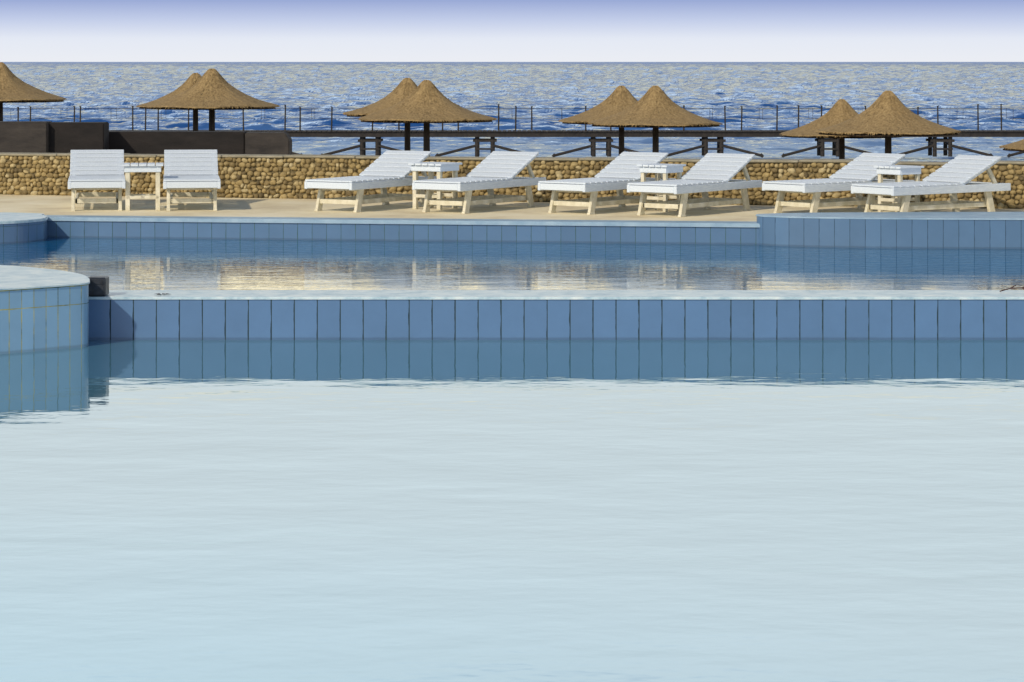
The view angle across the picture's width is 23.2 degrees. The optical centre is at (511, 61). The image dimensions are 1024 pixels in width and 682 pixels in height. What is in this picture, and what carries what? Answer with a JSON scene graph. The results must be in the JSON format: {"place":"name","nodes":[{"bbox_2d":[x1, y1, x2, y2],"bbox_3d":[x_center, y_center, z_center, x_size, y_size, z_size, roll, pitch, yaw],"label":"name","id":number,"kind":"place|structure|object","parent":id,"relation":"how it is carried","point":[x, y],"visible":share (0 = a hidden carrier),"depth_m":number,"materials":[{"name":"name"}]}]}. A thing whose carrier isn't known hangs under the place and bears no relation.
{"place":"outdoors","nodes":[
{"label":"outdoors","id":0,"kind":"place"},
{"bbox_2d":[0,212,47,243],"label":"curved pool ledge","id":1,"kind":"object","parent":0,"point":[22,227],"visible":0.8,"depth_m":27.52,"materials":[{"name":"blue tile"}]},
{"bbox_2d":[46,215,759,244],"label":"pool edge wall","id":2,"kind":"structure","parent":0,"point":[461,230],"depth_m":27.72,"materials":[{"name":"blue tile"}]},
{"bbox_2d":[0,340,1023,681],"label":"pool water","id":3,"kind":"structure","parent":0,"point":[510,510],"depth_m":11.06,"materials":[{"name":"blue liquid"}]},
{"bbox_2d":[0,237,1023,289],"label":"pool water","id":4,"kind":"structure","parent":0,"point":[175,264],"depth_m":24.41,"materials":[{"name":"blue liquid"}]},
{"bbox_2d":[0,195,1023,220],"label":"pool deck","id":5,"kind":"structure","parent":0,"point":[226,207],"depth_m":29.74,"materials":[{"name":"stone"}]},
{"bbox_2d":[68,150,125,210],"bbox_3d":[-5.079,1.444,30.462,0.676,0.673,1.950,0,0,-9],"label":"sun lounger","id":6,"kind":"object","parent":5,"relation":"on","point":[96,169],"visible":1,"depth_m":30.71,"materials":[{"name":"white paint"}]},
{"bbox_2d":[122,163,162,210],"bbox_3d":[-4.434,1.502,29.900,0.488,0.555,0.497,0,0,-8],"label":"side table","id":7,"kind":"object","parent":5,"relation":"on","point":[141,167],"visible":1,"depth_m":29.69,"materials":[{"name":"white paint"}]},
{"bbox_2d":[163,150,220,210],"bbox_3d":[-3.925,1.444,30.466,0.676,0.673,1.950,0,0,-8],"label":"sun lounger","id":8,"kind":"object","parent":5,"relation":"on","point":[190,169],"visible":1,"depth_m":30.71,"materials":[{"name":"white paint"}]},
{"bbox_2d":[304,150,436,212],"bbox_3d":[-1.685,1.444,30.195,0.676,0.673,1.950,0,0,30],"label":"sun lounger","id":9,"kind":"object","parent":5,"relation":"on","point":[387,168],"visible":0.88,"depth_m":30.16,"materials":[{"name":"white paint"}]},
{"bbox_2d":[408,162,461,209],"bbox_3d":[-0.929,1.502,30.100,0.475,0.555,0.483,0,0,31],"label":"side table","id":10,"kind":"object","parent":5,"relation":"on","point":[431,168],"visible":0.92,"depth_m":30.00,"materials":[{"name":"white paint"}]},
{"bbox_2d":[412,151,545,213],"bbox_3d":[-0.378,1.444,29.930,0.676,0.673,1.950,0,0,32],"label":"sun lounger","id":11,"kind":"object","parent":5,"relation":"on","point":[492,171],"visible":0.99,"depth_m":30.01,"materials":[{"name":"white paint"}]},
{"bbox_2d":[0,152,1023,208],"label":"stone wall","id":12,"kind":"structure","parent":5,"relation":"on","point":[262,176],"depth_m":32.06,"materials":[{"name":"brown stone"}]},
{"bbox_2d":[89,290,1023,339],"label":"pool dividing wall","id":13,"kind":"structure","parent":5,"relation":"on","point":[563,315],"depth_m":17.87,"materials":[{"name":"blue tile"}]},
{"bbox_2d":[88,276,108,295],"bbox_3d":[-2.991,1.621,17.966,0.140,0.136,0.168,0,0,0],"label":"skimmer box","id":14,"kind":"object","parent":13,"relation":"on","point":[98,285],"visible":0.72,"depth_m":17.89,"materials":[{"name":"black plastic"}]},
{"bbox_2d":[1000,285,1023,291],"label":"fallen twig","id":15,"kind":"object","parent":13,"relation":"on","point":[1012,288],"visible":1,"depth_m":18.21,"materials":[{"name":"brown wood"}]},
{"bbox_2d":[538,152,675,214],"bbox_3d":[1.149,1.444,29.735,0.676,0.673,1.950,0,0,36],"label":"sun lounger","id":16,"kind":"object","parent":5,"relation":"on","point":[619,173],"visible":0.89,"depth_m":29.54,"materials":[{"name":"white paint"}]},
{"bbox_2d":[637,163,685,211],"bbox_3d":[1.779,1.502,29.650,0.425,0.555,0.432,0,0,36],"label":"side table","id":17,"kind":"object","parent":5,"relation":"on","point":[657,169],"visible":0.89,"depth_m":29.55,"materials":[{"name":"white paint"}]},
{"bbox_2d":[627,153,761,216],"bbox_3d":[2.164,1.444,29.293,0.676,0.673,1.950,0,0,36],"label":"sun lounger","id":18,"kind":"object","parent":5,"relation":"on","point":[706,174],"visible":0.99,"depth_m":29.36,"materials":[{"name":"white paint"}]},
{"bbox_2d":[762,153,914,212],"bbox_3d":[3.877,1.444,29.489,1.950,0.673,0.676,0,0,-41],"label":"sun lounger","id":19,"kind":"object","parent":5,"relation":"on","point":[860,169],"visible":0.84,"depth_m":29.29,"materials":[{"name":"white paint"}]},
{"bbox_2d":[756,212,1023,248],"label":"curved pool ledge","id":20,"kind":"object","parent":5,"relation":"on","point":[958,230],"visible":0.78,"depth_m":26.68,"materials":[{"name":"tile"}]},
{"bbox_2d":[874,165,923,211],"bbox_3d":[4.542,1.502,29.220,0.423,0.555,0.416,0,0,-40],"label":"side table","id":21,"kind":"object","parent":5,"relation":"on","point":[898,171],"visible":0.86,"depth_m":29.12,"materials":[{"name":"white paint"}]},
{"bbox_2d":[851,155,1010,211],"bbox_3d":[4.854,1.444,28.789,1.950,0.673,0.676,0,0,-37],"label":"sun lounger","id":22,"kind":"object","parent":5,"relation":"on","point":[952,178],"visible":0.9,"depth_m":28.77,"materials":[{"name":"white paint"}]},
{"bbox_2d":[0,0,1023,61],"label":"sky","id":23,"kind":"structure","parent":0,"point":[30,30],"materials":[{"name":"white"}]},
{"bbox_2d":[3,62,1023,161],"bbox_3d":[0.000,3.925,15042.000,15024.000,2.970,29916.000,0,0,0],"label":"sea","id":24,"kind":"structure","parent":0,"point":[96,91],"depth_m":282.02,"materials":[{"name":"liquid"}]},
{"bbox_2d":[17,104,1023,157],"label":"wooden jetty","id":25,"kind":"object","parent":24,"relation":"in","point":[947,141],"visible":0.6,"depth_m":99.29,"materials":[{"name":"brown wood"}]},
{"bbox_3d":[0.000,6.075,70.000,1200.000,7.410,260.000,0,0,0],"label":"beach","id":26,"kind":"structure","parent":0,"visible":0},
{"bbox_2d":[0,121,51,152],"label":"quay wall","id":27,"kind":"structure","parent":26,"relation":"on","point":[24,136],"depth_m":37.60,"materials":[{"name":"grey concrete"}]},
{"bbox_2d":[0,62,66,120],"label":"thatched umbrella","id":28,"kind":"object","parent":26,"relation":"on","point":[14,88],"visible":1,"depth_m":42.57,"materials":[{"name":"brown wicker"}]},
{"bbox_2d":[0,265,89,353],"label":"curved pool ledge","id":29,"kind":"object","parent":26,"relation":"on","point":[42,309],"visible":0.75,"depth_m":17.27,"materials":[{"name":"tile"}]},
{"bbox_2d":[49,122,108,152],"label":"quay wall","id":30,"kind":"structure","parent":26,"relation":"on","point":[66,137],"depth_m":37.75,"materials":[{"name":"concrete"}]},
{"bbox_2d":[136,73,201,130],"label":"thatched umbrella","id":31,"kind":"object","parent":26,"relation":"on","point":[191,80],"visible":0.27,"depth_m":44.84,"materials":[{"name":"brown wicker"}]},
{"bbox_2d":[109,131,246,153],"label":"quay wall","id":32,"kind":"structure","parent":26,"relation":"on","point":[160,142],"depth_m":38.40,"materials":[{"name":"concrete"}]},
{"bbox_2d":[145,68,279,130],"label":"thatched umbrella","id":33,"kind":"object","parent":26,"relation":"on","point":[212,90],"visible":1,"depth_m":41.98,"materials":[{"name":"brown wicker"}]},
{"bbox_2d":[245,132,291,154],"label":"quay wall","id":34,"kind":"structure","parent":26,"relation":"on","point":[276,143],"depth_m":38.30,"materials":[{"name":"grey concrete"}]},
{"bbox_2d":[343,78,417,150],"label":"thatched umbrella","id":35,"kind":"object","parent":26,"relation":"on","point":[404,89],"visible":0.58,"depth_m":44.24,"materials":[{"name":"brown wicker"}]},
{"bbox_2d":[357,80,496,150],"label":"thatched umbrella","id":36,"kind":"object","parent":26,"relation":"on","point":[426,102],"visible":1,"depth_m":41.68,"materials":[{"name":"brown wicker"}]},
{"bbox_2d":[559,85,638,155],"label":"thatched umbrella","id":37,"kind":"object","parent":26,"relation":"on","point":[619,99],"visible":0.52,"depth_m":44.21,"materials":[{"name":"brown wicker"}]},
{"bbox_2d":[588,86,722,152],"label":"thatched umbrella","id":38,"kind":"object","parent":26,"relation":"on","point":[655,108],"visible":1,"depth_m":41.68,"materials":[{"name":"brown wicker"}]},
{"bbox_2d":[780,99,901,158],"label":"thatched umbrella","id":39,"kind":"object","parent":26,"relation":"on","point":[841,110],"visible":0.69,"depth_m":44.19,"materials":[{"name":"brown wicker"}]},
{"bbox_2d":[813,90,960,153],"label":"thatched umbrella","id":40,"kind":"object","parent":26,"relation":"on","point":[888,115],"visible":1,"depth_m":41.63,"materials":[{"name":"brown wicker"}]},
{"bbox_2d":[999,139,1023,151],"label":"thatched umbrella","id":41,"kind":"object","parent":26,"relation":"on","point":[1017,146],"visible":1,"depth_m":42.71,"materials":[{"name":"brown wicker"}]}
]}

